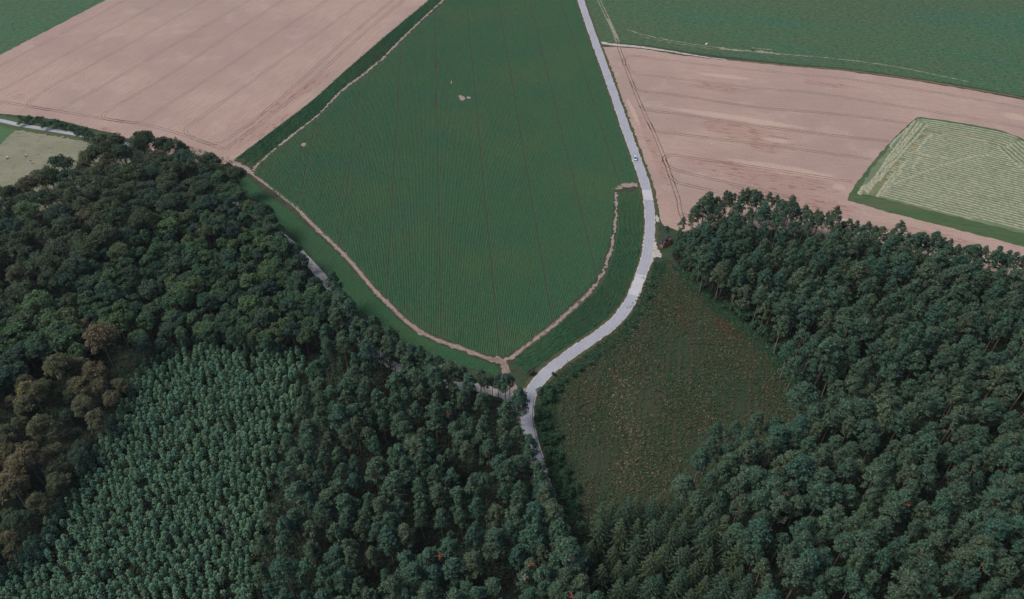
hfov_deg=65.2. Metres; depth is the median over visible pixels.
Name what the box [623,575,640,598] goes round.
spruce tree
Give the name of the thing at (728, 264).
pine tree
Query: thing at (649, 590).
spruce tree
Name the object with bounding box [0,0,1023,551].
ground
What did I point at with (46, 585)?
young pine
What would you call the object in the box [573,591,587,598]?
pine tree
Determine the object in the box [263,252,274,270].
broadleaf tree
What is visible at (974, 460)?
pine tree
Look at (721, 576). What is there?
spruce tree
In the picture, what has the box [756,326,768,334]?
bush
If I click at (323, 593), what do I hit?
pine tree
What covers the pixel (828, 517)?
pine tree
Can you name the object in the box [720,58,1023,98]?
field margin
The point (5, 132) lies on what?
grass patch
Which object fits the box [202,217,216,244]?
broadleaf tree
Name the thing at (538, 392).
bush
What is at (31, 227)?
oak tree
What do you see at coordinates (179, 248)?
broadleaf tree
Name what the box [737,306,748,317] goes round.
bush
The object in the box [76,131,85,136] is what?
bush
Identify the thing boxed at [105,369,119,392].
browning tree
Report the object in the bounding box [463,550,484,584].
pine tree
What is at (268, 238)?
broadleaf tree
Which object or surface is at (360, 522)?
pine tree
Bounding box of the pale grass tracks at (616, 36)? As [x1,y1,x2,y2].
[597,0,967,81]
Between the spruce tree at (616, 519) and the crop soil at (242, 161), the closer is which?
the spruce tree at (616, 519)
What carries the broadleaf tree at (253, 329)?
on the forest floor at (270, 496)
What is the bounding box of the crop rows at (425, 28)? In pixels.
[255,0,636,356]
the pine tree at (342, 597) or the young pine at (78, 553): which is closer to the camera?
the pine tree at (342, 597)
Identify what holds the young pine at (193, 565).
on the forest floor at (270, 496)
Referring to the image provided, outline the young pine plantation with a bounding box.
[42,334,305,538]
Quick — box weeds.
[538,259,815,552]
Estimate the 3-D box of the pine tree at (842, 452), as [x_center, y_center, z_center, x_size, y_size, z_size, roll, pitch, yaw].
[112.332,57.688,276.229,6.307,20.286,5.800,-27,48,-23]
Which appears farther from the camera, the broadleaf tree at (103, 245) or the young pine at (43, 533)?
the broadleaf tree at (103, 245)
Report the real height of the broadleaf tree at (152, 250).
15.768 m
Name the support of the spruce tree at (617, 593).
on the forest floor at (776, 528)
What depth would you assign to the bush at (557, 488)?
278.01 m
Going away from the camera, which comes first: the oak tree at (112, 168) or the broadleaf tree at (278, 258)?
the broadleaf tree at (278, 258)
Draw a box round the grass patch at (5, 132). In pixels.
[0,126,14,143]
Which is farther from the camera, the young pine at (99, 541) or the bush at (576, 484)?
the bush at (576, 484)
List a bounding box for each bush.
[19,114,32,121]
[33,116,44,123]
[46,118,60,127]
[58,121,68,127]
[67,123,78,130]
[76,126,87,131]
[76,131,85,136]
[82,132,92,138]
[527,368,534,374]
[533,404,543,412]
[533,415,541,423]
[533,422,545,431]
[535,386,546,395]
[537,396,546,403]
[537,431,549,440]
[539,433,552,445]
[540,409,549,418]
[542,383,555,392]
[542,390,553,400]
[542,418,551,427]
[543,446,556,458]
[544,455,560,468]
[547,468,559,479]
[548,433,558,443]
[549,451,562,460]
[553,462,565,473]
[553,483,562,494]
[555,471,568,484]
[556,491,572,505]
[560,483,573,494]
[563,465,571,473]
[566,498,580,510]
[571,482,580,491]
[673,245,686,256]
[680,257,692,267]
[690,271,700,278]
[720,301,730,307]
[728,302,740,311]
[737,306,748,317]
[742,309,759,319]
[749,319,764,328]
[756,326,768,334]
[765,332,776,341]
[772,343,785,351]
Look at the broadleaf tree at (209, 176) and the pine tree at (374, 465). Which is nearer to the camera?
the pine tree at (374, 465)
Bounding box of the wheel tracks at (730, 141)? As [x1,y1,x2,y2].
[614,38,907,225]
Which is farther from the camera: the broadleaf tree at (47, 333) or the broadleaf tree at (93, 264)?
the broadleaf tree at (93, 264)
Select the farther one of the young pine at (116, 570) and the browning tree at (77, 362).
the browning tree at (77, 362)
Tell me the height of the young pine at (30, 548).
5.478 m
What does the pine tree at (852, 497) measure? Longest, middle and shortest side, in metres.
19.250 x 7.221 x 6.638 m
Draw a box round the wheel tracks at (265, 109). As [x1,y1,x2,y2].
[0,0,401,149]
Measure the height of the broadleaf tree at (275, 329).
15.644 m
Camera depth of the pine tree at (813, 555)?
239.64 m
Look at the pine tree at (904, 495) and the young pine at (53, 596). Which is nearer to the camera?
the young pine at (53, 596)
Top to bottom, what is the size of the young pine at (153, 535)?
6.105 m
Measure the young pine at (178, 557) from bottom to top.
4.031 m
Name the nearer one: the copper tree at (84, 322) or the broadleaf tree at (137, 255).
the copper tree at (84, 322)
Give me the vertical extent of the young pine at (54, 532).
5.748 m
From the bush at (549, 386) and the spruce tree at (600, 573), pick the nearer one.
the spruce tree at (600, 573)
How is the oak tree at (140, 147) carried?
on the forest floor at (270, 496)
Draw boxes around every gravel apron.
[507,388,526,427]
[649,237,661,266]
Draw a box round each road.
[0,119,129,145]
[521,0,654,596]
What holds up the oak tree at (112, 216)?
on the forest floor at (270, 496)
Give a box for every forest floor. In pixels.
[0,148,559,598]
[580,226,1023,598]
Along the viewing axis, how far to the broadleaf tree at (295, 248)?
359.58 m
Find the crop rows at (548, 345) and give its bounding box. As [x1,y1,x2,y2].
[512,189,641,374]
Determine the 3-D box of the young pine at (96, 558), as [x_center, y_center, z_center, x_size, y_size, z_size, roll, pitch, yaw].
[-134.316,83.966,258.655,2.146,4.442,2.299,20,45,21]
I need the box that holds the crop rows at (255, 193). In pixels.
[224,167,499,373]
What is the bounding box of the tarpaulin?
[659,236,670,242]
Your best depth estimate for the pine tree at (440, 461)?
271.96 m
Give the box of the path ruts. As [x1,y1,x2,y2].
[254,176,592,373]
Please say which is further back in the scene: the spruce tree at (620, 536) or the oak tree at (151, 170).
the oak tree at (151, 170)
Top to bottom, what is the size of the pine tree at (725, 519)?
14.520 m
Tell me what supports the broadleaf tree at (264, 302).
on the forest floor at (270, 496)
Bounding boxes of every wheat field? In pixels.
[0,0,425,163]
[602,47,1023,275]
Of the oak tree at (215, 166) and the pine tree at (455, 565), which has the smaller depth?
the pine tree at (455, 565)
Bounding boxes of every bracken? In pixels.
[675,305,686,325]
[713,317,741,341]
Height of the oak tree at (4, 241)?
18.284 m
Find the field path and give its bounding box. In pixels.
[229,0,637,395]
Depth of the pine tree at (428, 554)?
242.93 m
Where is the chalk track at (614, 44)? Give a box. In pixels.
[602,42,725,59]
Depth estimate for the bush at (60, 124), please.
464.61 m
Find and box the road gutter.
[532,398,546,464]
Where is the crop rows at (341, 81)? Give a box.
[236,0,440,164]
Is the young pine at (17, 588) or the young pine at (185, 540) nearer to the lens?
the young pine at (17, 588)
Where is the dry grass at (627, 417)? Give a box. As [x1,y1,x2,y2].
[604,363,652,471]
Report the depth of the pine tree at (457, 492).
260.47 m
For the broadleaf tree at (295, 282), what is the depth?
345.54 m
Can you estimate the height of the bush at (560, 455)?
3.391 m
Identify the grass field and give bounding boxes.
[0,0,104,53]
[586,0,1023,95]
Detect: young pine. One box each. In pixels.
[0,573,8,582]
[0,586,13,597]
[5,579,15,589]
[7,561,13,568]
[7,571,17,580]
[11,564,18,573]
[12,553,20,564]
[13,575,22,583]
[15,584,25,594]
[17,563,27,572]
[19,555,28,565]
[22,541,30,551]
[22,590,30,597]
[23,551,35,564]
[23,570,32,579]
[23,576,30,584]
[25,561,33,570]
[26,582,37,591]
[27,535,35,544]
[27,545,35,553]
[31,572,42,581]
[31,593,39,598]
[32,539,42,549]
[32,566,40,575]
[34,560,41,568]
[36,551,45,560]
[36,579,42,586]
[37,587,44,596]
[39,531,51,542]
[39,567,48,574]
[40,542,47,551]
[41,573,49,581]
[41,582,50,591]
[42,592,50,598]
[43,527,51,533]
[45,551,54,561]
[46,534,55,545]
[46,562,53,571]
[50,526,59,535]
[50,579,60,589]
[50,584,58,592]
[51,593,61,598]
[52,566,61,575]
[55,539,62,544]
[56,544,65,553]
[57,550,67,559]
[57,554,67,565]
[57,570,66,578]
[57,584,66,593]
[59,576,69,586]
[59,588,68,598]
[60,534,69,542]
[62,538,73,550]
[63,583,72,591]
[68,553,76,563]
[68,587,78,598]
[69,561,80,574]
[72,529,80,540]
[73,575,80,583]
[73,581,83,592]
[73,594,81,598]
[74,523,82,533]
[75,551,84,561]
[76,555,86,566]
[77,534,84,543]
[78,589,85,597]
[79,541,89,551]
[80,575,91,585]
[81,562,93,576]
[81,580,91,591]
[82,527,90,538]
[85,591,92,598]
[86,568,97,579]
[87,553,94,561]
[89,530,97,539]
[89,562,96,569]
[90,585,101,596]
[91,545,101,556]
[91,574,101,584]
[93,555,99,562]
[93,564,100,574]
[96,529,105,539]
[96,538,105,547]
[96,590,105,598]
[98,583,105,590]
[99,560,108,571]
[100,544,107,552]
[100,570,108,579]
[101,553,109,561]
[105,537,112,544]
[105,585,114,593]
[106,559,116,568]
[107,530,115,539]
[107,592,115,598]
[108,548,117,556]
[112,580,120,588]
[113,554,120,563]
[114,542,121,550]
[114,568,121,577]
[114,589,123,598]
[117,548,123,556]
[118,559,126,568]
[118,575,126,583]
[120,537,129,546]
[121,546,128,558]
[122,592,128,598]
[126,570,134,578]
[126,585,134,592]
[127,552,136,561]
[128,541,134,550]
[128,591,135,598]
[129,530,138,540]
[129,578,135,585]
[131,558,136,566]
[133,523,142,531]
[133,543,145,552]
[135,557,143,566]
[135,576,142,585]
[136,531,143,539]
[136,537,142,544]
[137,583,145,593]
[138,552,145,560]
[141,562,148,572]
[141,589,148,596]
[143,531,151,542]
[144,540,152,550]
[144,579,151,587]
[146,555,153,566]
[147,549,154,557]
[147,566,154,574]
[148,583,159,593]
[150,533,158,541]
[152,560,159,568]
[152,578,158,587]
[152,592,158,598]
[153,573,160,580]
[154,550,162,560]
[156,543,164,551]
[157,581,166,591]
[159,537,167,547]
[159,551,168,562]
[159,567,167,576]
[161,531,169,540]
[163,576,169,585]
[165,545,171,552]
[166,576,176,586]
[168,568,177,577]
[169,524,179,535]
[169,557,177,568]
[171,583,181,591]
[172,548,179,555]
[172,587,182,594]
[173,592,183,598]
[174,562,182,572]
[175,537,183,546]
[176,554,181,561]
[178,543,187,553]
[178,569,185,577]
[180,581,185,588]
[181,549,188,559]
[182,535,190,544]
[182,562,190,570]
[183,529,190,537]
[183,568,192,576]
[185,586,194,597]
[186,574,194,584]
[188,561,199,572]
[189,548,198,559]
[190,530,199,538]
[191,592,198,598]
[194,571,201,579]
[195,554,202,563]
[197,577,206,587]
[198,530,205,538]
[198,543,204,552]
[201,545,210,554]
[202,553,209,560]
[202,593,209,598]
[204,539,210,546]
[204,564,212,573]
[205,571,212,581]
[207,578,216,587]
[208,590,218,598]
[209,584,217,594]
[210,530,215,539]
[210,539,216,547]
[210,555,216,563]
[212,546,219,555]
[212,570,218,580]
[215,534,222,543]
[215,573,224,584]
[217,558,224,566]
[219,567,225,573]
[220,589,227,598]
[221,544,229,553]
[221,551,228,559]
[223,557,230,566]
[225,530,232,539]
[228,571,235,579]
[229,562,238,572]
[230,555,237,562]
[230,584,236,591]
[231,541,237,548]
[234,547,243,558]
[234,575,243,584]
[235,587,241,596]
[237,566,243,575]
[238,527,244,535]
[238,538,245,548]
[238,558,244,566]
[239,587,248,598]
[242,528,250,540]
[244,545,249,553]
[244,559,251,569]
[244,567,251,576]
[244,576,252,584]
[246,583,254,591]
[246,592,254,598]
[249,545,255,554]
[253,531,259,539]
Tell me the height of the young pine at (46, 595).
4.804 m
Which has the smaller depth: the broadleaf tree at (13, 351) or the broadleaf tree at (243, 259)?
the broadleaf tree at (13, 351)
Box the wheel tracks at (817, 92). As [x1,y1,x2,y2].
[622,55,1023,127]
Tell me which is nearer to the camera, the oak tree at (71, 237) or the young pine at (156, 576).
the young pine at (156, 576)
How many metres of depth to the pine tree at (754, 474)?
263.23 m
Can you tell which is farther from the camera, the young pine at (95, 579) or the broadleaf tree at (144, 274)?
the broadleaf tree at (144, 274)
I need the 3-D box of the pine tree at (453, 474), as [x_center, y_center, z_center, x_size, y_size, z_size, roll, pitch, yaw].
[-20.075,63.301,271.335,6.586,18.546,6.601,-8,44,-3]
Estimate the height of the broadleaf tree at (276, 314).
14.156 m
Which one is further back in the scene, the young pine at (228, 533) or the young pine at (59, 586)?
the young pine at (228, 533)
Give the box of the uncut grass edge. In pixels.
[848,117,1023,246]
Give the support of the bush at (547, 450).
on the clearing
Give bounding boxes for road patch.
[628,274,645,295]
[642,190,652,199]
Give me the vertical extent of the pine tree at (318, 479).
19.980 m
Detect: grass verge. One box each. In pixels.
[0,115,132,142]
[516,0,658,594]
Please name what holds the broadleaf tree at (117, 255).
on the forest floor at (270, 496)
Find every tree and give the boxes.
[0,184,22,214]
[0,196,21,215]
[0,208,12,235]
[0,217,25,236]
[0,234,14,264]
[0,248,13,281]
[0,281,5,292]
[0,288,8,302]
[0,299,18,318]
[0,318,11,331]
[0,320,27,341]
[0,327,14,344]
[0,335,7,350]
[0,344,12,359]
[0,356,14,383]
[0,364,19,396]
[0,385,7,410]
[0,394,17,408]
[0,423,20,443]
[0,442,20,465]
[0,468,23,482]
[0,472,30,508]
[0,507,19,522]
[0,509,33,541]
[0,529,22,559]
[1,345,26,370]
[1,455,24,470]
[3,440,45,485]
[4,279,36,311]
[5,193,36,209]
[5,260,26,278]
[5,265,36,285]
[5,339,22,361]
[6,309,33,331]
[7,244,31,273]
[7,361,29,379]
[8,229,35,257]
[10,415,28,435]
[11,303,30,329]
[12,199,39,219]
[12,380,49,413]
[13,374,34,392]
[14,175,39,211]
[14,399,29,420]
[15,340,35,367]
[20,330,36,341]
[21,219,41,251]
[22,247,61,269]
[22,289,53,314]
[24,254,64,293]
[24,331,51,357]
[24,491,53,517]
[25,341,52,361]
[25,413,67,451]
[28,189,57,209]
[29,169,51,190]
[30,315,42,331]
[31,226,57,245]
[32,379,53,407]
[34,165,62,198]
[37,267,63,297]
[37,312,61,329]
[38,328,56,352]
[38,377,54,393]
[38,442,64,464]
[39,306,56,318]
[40,459,64,486]
[42,202,75,220]
[42,352,74,395]
[43,328,65,355]
[44,236,64,250]
[44,240,71,260]
[44,394,63,410]
[45,471,71,496]
[46,153,75,169]
[47,319,69,344]
[47,329,74,351]
[48,298,66,310]
[49,320,72,346]
[50,212,82,234]
[53,181,76,205]
[54,168,77,191]
[54,308,73,319]
[58,255,91,278]
[58,272,79,306]
[59,292,79,319]
[59,407,75,426]
[60,307,81,335]
[61,185,86,203]
[61,229,86,246]
[62,385,79,403]
[63,323,86,354]
[65,316,83,344]
[66,376,94,406]
[67,342,87,356]
[67,447,88,472]
[69,242,99,261]
[70,356,90,377]
[70,394,94,417]
[70,439,89,455]
[71,236,93,253]
[71,273,95,291]
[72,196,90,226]
[74,161,91,179]
[74,169,108,199]
[74,207,102,227]
[76,149,94,165]
[76,305,90,318]
[76,318,91,327]
[77,284,94,297]
[77,290,97,308]
[81,322,120,370]
[81,360,108,386]
[84,140,119,159]
[84,309,102,324]
[84,407,107,435]
[85,162,107,179]
[85,176,119,195]
[85,259,102,274]
[85,275,102,301]
[86,197,123,227]
[86,223,119,261]
[87,136,104,158]
[87,211,118,235]
[88,377,110,396]
[90,270,102,283]
[91,302,106,310]
[92,242,108,254]
[94,281,117,303]
[95,280,111,307]
[96,306,114,321]
[97,248,110,262]
[97,317,116,344]
[98,152,116,167]
[100,171,128,202]
[100,188,126,224]
[100,267,124,289]
[102,262,116,271]
[102,289,123,320]
[102,390,120,408]
[103,207,130,246]
[104,132,125,162]
[104,162,127,179]
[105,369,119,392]
[107,241,131,276]
[107,311,129,347]
[110,378,132,398]
[111,143,132,165]
[112,298,131,330]
[116,249,129,257]
[116,256,136,288]
[116,276,138,292]
[117,285,132,299]
[118,163,147,187]
[118,180,137,208]
[118,223,138,248]
[119,198,148,226]
[120,265,140,288]
[124,293,141,315]
[124,310,138,333]
[125,234,141,246]
[127,130,154,154]
[127,207,162,229]
[127,329,147,352]
[129,247,143,268]
[129,300,146,328]
[130,333,151,361]
[131,208,147,229]
[134,162,150,180]
[134,180,158,208]
[135,142,151,153]
[135,289,148,304]
[136,246,148,257]
[136,311,156,340]
[137,163,163,187]
[137,279,163,312]
[138,229,151,246]
[138,268,151,282]
[139,255,154,279]
[141,149,166,162]
[142,189,164,214]
[142,302,161,329]
[147,243,165,261]
[148,261,168,283]
[150,237,163,256]
[151,136,175,160]
[151,155,172,166]
[151,228,164,240]
[151,338,168,351]
[153,281,164,296]
[153,296,167,315]
[154,192,180,226]
[155,168,180,191]
[156,216,178,242]
[157,267,175,281]
[157,321,174,346]
[159,180,184,211]
[159,293,181,310]
[160,159,189,182]
[161,137,189,152]
[161,210,179,237]
[161,251,177,273]
[161,308,179,321]
[163,232,177,254]
[164,240,179,251]
[164,255,186,274]
[164,274,180,285]
[164,281,178,307]
[167,149,186,176]
[167,280,191,311]
[168,310,187,339]
[172,191,194,206]
[172,243,187,270]
[174,149,194,177]
[174,288,195,311]
[174,326,189,349]
[176,225,187,235]
[176,270,195,296]
[177,209,197,226]
[180,176,196,198]
[180,234,195,243]
[181,201,194,222]
[181,241,203,257]
[183,253,200,269]
[184,154,208,178]
[185,275,204,293]
[185,312,202,337]
[186,223,202,238]
[188,190,202,202]
[189,200,208,212]
[190,179,215,212]
[190,263,209,291]
[190,309,203,323]
[192,237,208,248]
[192,321,213,340]
[194,210,205,230]
[196,152,221,166]
[196,195,206,206]
[196,292,219,324]
[197,166,213,179]
[197,223,215,249]
[198,249,213,272]
[198,274,217,292]
[198,320,219,349]
[199,194,218,211]
[199,209,215,237]
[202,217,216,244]
[202,313,215,332]
[205,190,220,211]
[205,265,222,280]
[206,171,219,181]
[208,259,220,274]
[209,170,227,184]
[209,217,228,247]
[209,248,217,259]
[209,281,227,301]
[210,163,225,171]
[213,182,229,199]
[213,248,235,271]
[214,204,231,217]
[214,291,231,307]
[214,311,233,327]
[215,215,229,237]
[215,276,231,287]
[215,321,234,338]
[216,236,229,248]
[217,192,233,217]
[220,223,240,251]
[220,248,240,279]
[220,303,234,315]
[221,260,242,279]
[222,181,238,206]
[225,325,247,351]
[226,165,246,195]
[226,186,248,212]
[226,239,239,248]
[226,279,242,300]
[227,206,241,220]
[228,220,240,243]
[228,309,245,323]
[230,290,247,314]
[236,226,251,245]
[236,256,247,268]
[236,316,252,339]
[237,212,252,228]
[237,232,252,244]
[237,261,255,278]
[237,295,260,313]
[238,199,248,216]
[239,272,259,304]
[240,244,253,260]
[242,199,256,220]
[244,323,262,345]
[247,260,258,271]
[247,284,266,303]
[248,203,257,222]
[249,305,263,329]
[250,221,264,229]
[250,562,273,588]
[251,227,262,237]
[252,213,266,222]
[252,237,264,247]
[252,247,267,260]
[252,266,265,281]
[252,307,273,328]
[254,202,274,219]
[255,328,275,355]
[255,535,275,569]
[256,269,275,295]
[258,296,276,322]
[258,502,286,530]
[259,260,268,266]
[259,279,278,305]
[260,223,277,251]
[260,235,274,251]
[262,259,284,289]
[262,582,277,598]
[263,213,278,236]
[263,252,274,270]
[265,319,286,350]
[267,306,281,321]
[268,555,298,595]
[269,222,284,232]
[269,236,292,258]
[272,255,285,279]
[272,291,287,316]
[273,535,297,570]
[274,587,298,598]
[275,232,287,255]
[275,270,291,289]
[275,461,290,487]
[275,514,293,556]
[277,317,293,342]
[278,296,300,329]
[280,465,298,506]
[282,266,293,276]
[282,286,298,297]
[282,320,301,349]
[283,277,304,289]
[283,480,317,520]
[284,258,296,269]
[285,290,307,320]
[286,507,308,542]
[288,242,302,270]
[289,303,315,325]
[290,252,309,283]
[290,270,308,291]
[295,463,314,502]
[295,557,316,595]
[296,328,315,354]
[298,290,314,309]
[300,590,313,598]
[301,316,322,344]
[302,452,315,469]
[302,519,325,543]
[302,541,323,570]
[304,284,322,313]
[304,492,316,521]
[304,543,319,567]
[305,275,323,288]
[308,303,329,321]
[310,469,329,507]
[311,498,338,529]
[313,291,333,322]
[313,564,334,595]
[313,588,335,598]
[315,451,330,486]
[315,487,342,517]
[322,544,346,574]
[325,521,347,546]
[328,478,351,495]
[331,462,351,481]
[332,565,357,597]
[333,493,360,526]
[333,595,351,598]
[337,513,357,540]
[340,538,360,566]
[343,545,360,574]
[345,472,364,500]
[348,576,368,598]
[352,516,370,549]
[358,502,376,525]
[362,492,375,511]
[363,459,385,495]
[363,545,378,576]
[363,587,379,598]
[366,521,386,558]
[370,455,389,481]
[371,496,392,520]
[377,524,400,565]
[377,573,407,598]
[378,469,411,511]
[380,511,399,536]
[380,568,390,594]
[386,443,411,472]
[389,499,409,522]
[394,523,414,558]
[395,550,421,574]
[397,434,435,473]
[399,455,413,489]
[399,561,426,596]
[400,588,416,598]
[402,470,419,504]
[409,446,431,493]
[412,477,427,494]
[412,490,431,528]
[413,508,429,542]
[417,546,442,579]
[417,585,442,598]
[419,581,443,598]
[425,564,442,584]
[426,464,446,501]
[428,484,449,519]
[432,454,448,479]
[432,548,446,579]
[433,508,451,539]
[439,556,470,588]
[440,537,460,575]
[442,467,460,498]
[443,409,455,439]
[444,586,467,598]
[447,486,469,511]
[447,530,459,554]
[453,506,468,541]
[459,580,472,597]
[461,475,481,514]
[463,521,484,549]
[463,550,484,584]
[467,586,489,598]
[468,497,487,533]
[470,472,484,495]
[475,368,485,390]
[477,472,493,508]
[478,374,489,392]
[482,527,506,567]
[483,577,502,598]
[484,503,504,528]
[489,375,494,395]
[489,454,508,489]
[489,521,499,549]
[493,374,501,401]
[495,482,511,503]
[497,373,511,399]
[498,458,518,501]
[500,521,519,553]
[502,505,524,542]
[506,372,515,387]
[508,387,530,420]
[508,545,525,572]
[509,454,532,482]
[509,490,530,527]
[511,395,528,424]
[511,480,529,503]
[516,568,534,589]
[517,523,548,555]
[518,586,539,598]
[519,501,553,542]
[522,447,537,476]
[523,557,537,576]
[527,460,547,484]
[529,480,555,502]
[529,563,552,598]
[531,470,549,485]
[531,543,549,564]
[536,482,556,504]
[537,497,558,535]
[538,502,568,545]
[546,578,572,598]
[547,516,572,544]
[547,554,564,580]
[548,535,588,577]
[549,535,565,552]
[558,566,574,585]
[565,585,577,598]
[567,560,588,585]
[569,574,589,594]
[573,520,585,539]
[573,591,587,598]
[578,555,590,567]
[581,540,597,565]
[581,541,589,552]
[586,518,610,553]
[586,590,605,598]
[588,501,611,537]
[588,577,597,591]
[589,563,610,592]
[603,545,619,566]
[606,497,619,519]
[606,511,624,540]
[606,577,628,598]
[607,517,628,552]
[607,560,624,587]
[615,495,638,529]
[620,534,646,570]
[623,555,637,578]
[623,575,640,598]
[629,518,641,540]
[630,493,642,516]
[632,575,659,598]
[634,552,657,586]
[639,519,662,553]
[640,498,660,526]
[650,492,667,517]
[651,573,665,597]
[652,543,671,578]
[654,511,670,539]
[659,527,677,556]
[661,576,681,598]
[664,497,682,523]
[666,547,686,583]
[667,567,687,594]
[668,472,695,505]
[671,508,692,536]
[675,228,683,244]
[675,522,688,546]
[677,217,686,238]
[680,545,691,566]
[680,588,695,598]
[681,230,691,258]
[685,560,701,587]
[686,489,705,519]
[687,516,704,545]
[688,230,700,248]
[689,497,708,532]
[689,525,713,559]
[690,447,711,482]
[693,575,709,598]
[699,496,710,516]
[699,547,713,571]
[700,472,714,495]
[701,577,732,598]
[701,590,714,598]
[702,502,720,525]
[702,520,721,546]
[705,252,716,284]
[708,238,720,273]
[709,262,730,301]
[710,461,731,499]
[710,491,727,522]
[710,568,726,590]
[713,531,731,560]
[716,515,731,540]
[717,451,739,488]
[720,259,732,294]
[720,541,744,575]
[722,522,746,548]
[724,472,749,499]
[725,265,747,300]
[728,494,748,522]
[728,564,744,586]
[729,588,745,598]
[732,441,757,473]
[732,573,754,598]
[734,465,769,507]
[734,543,752,567]
[737,529,753,546]
[742,438,765,480]
[744,543,764,572]
[745,489,770,519]
[746,518,772,555]
[752,287,766,321]
[752,509,771,525]
[752,557,770,586]
[754,268,773,304]
[756,592,777,598]
[757,580,773,594]
[761,475,790,509]
[761,573,773,584]
[762,290,782,325]
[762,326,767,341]
[762,436,778,468]
[763,587,781,598]
[766,469,781,489]
[768,494,791,530]
[769,449,795,478]
[770,532,789,562]
[771,297,796,338]
[776,544,797,578]
[779,451,818,493]
[781,481,799,510]
[781,556,813,598]
[786,494,807,529]
[789,520,809,540]
[789,529,814,555]
[792,328,808,355]
[796,548,823,589]
[797,596,810,598]
[798,338,820,374]
[800,516,817,536]
[802,481,831,515]
[803,466,835,506]
[806,574,826,593]
[807,446,829,485]
[809,528,829,547]
[810,508,840,546]
[810,546,834,579]
[810,590,828,598]
[818,566,845,593]
[819,482,843,515]
[820,470,836,487]
[827,503,845,533]
[830,447,847,472]
[832,532,855,566]
[836,457,857,492]
[836,484,858,507]
[836,513,864,552]
[839,570,863,598]
[842,548,868,590]
[843,527,880,566]
[848,458,865,486]
[852,501,872,525]
[853,588,874,598]
[860,461,891,503]
[861,486,879,507]
[861,519,885,548]
[863,568,881,592]
[871,516,893,542]
[872,451,894,485]
[872,547,893,578]
[877,484,896,510]
[878,500,900,524]
[881,489,912,518]
[884,592,902,598]
[886,534,910,563]
[887,567,927,598]
[892,447,918,484]
[894,464,920,498]
[894,501,910,521]
[895,560,913,586]
[903,479,921,502]
[904,519,921,537]
[905,539,934,566]
[906,500,930,531]
[910,558,940,595]
[913,463,939,502]
[915,582,940,598]
[921,451,937,466]
[921,514,951,545]
[921,532,944,567]
[928,495,952,533]
[930,374,944,390]
[931,559,961,598]
[935,481,972,518]
[942,445,964,481]
[942,519,971,557]
[943,546,974,577]
[945,462,970,492]
[949,499,973,526]
[952,567,980,596]
[958,506,989,543]
[962,454,981,476]
[963,534,999,571]
[964,546,996,586]
[966,470,984,497]
[969,591,991,598]
[974,488,1012,517]
[978,517,1008,548]
[979,444,1002,472]
[981,577,1003,597]
[983,509,1011,542]
[983,547,1009,577]
[987,474,1022,510]
[988,472,1005,487]
[989,446,1021,488]
[989,556,1019,587]
[998,588,1020,598]
[1002,500,1023,518]
[1002,538,1023,573]
[1002,594,1023,598]
[1004,512,1023,547]
[1007,451,1023,476]
[1011,473,1023,492]
[1011,485,1023,512]
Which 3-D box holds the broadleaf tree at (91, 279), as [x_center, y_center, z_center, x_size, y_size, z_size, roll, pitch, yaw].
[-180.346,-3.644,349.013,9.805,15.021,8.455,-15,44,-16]
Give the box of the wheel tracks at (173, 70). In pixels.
[0,0,364,137]
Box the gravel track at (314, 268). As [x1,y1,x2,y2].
[214,188,512,405]
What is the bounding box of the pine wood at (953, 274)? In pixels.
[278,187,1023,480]
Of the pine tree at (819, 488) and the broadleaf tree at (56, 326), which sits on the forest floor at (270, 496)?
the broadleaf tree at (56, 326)
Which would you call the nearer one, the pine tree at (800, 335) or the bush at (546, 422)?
the bush at (546, 422)
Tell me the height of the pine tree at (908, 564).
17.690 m
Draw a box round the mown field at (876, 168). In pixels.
[860,118,1023,232]
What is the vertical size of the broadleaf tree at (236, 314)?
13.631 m
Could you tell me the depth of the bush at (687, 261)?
368.92 m
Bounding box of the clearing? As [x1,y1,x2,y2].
[538,261,813,549]
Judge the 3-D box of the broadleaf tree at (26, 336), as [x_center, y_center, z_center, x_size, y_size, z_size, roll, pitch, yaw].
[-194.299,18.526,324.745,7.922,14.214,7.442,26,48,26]
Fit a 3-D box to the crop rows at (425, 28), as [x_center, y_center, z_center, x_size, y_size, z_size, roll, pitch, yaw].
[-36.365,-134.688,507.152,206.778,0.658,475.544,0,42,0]
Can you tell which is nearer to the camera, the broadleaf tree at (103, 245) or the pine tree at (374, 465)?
the pine tree at (374, 465)
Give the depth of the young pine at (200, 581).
251.68 m
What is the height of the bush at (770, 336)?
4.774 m
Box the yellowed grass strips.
[869,128,994,193]
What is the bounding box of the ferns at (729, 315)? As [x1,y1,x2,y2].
[670,264,806,404]
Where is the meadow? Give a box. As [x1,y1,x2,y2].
[0,130,130,219]
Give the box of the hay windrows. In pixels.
[857,119,1023,229]
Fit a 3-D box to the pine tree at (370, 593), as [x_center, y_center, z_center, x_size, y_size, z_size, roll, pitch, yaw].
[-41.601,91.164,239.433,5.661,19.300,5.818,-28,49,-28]
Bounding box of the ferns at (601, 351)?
[537,261,667,506]
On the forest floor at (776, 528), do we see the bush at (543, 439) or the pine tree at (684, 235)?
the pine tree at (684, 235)
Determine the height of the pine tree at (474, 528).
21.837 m
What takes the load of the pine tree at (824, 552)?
on the forest floor at (776, 528)
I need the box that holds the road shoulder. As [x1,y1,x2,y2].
[523,1,655,592]
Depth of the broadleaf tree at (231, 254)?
352.10 m
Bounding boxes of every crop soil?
[237,21,418,165]
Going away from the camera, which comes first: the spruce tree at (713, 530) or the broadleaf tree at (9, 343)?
the spruce tree at (713, 530)

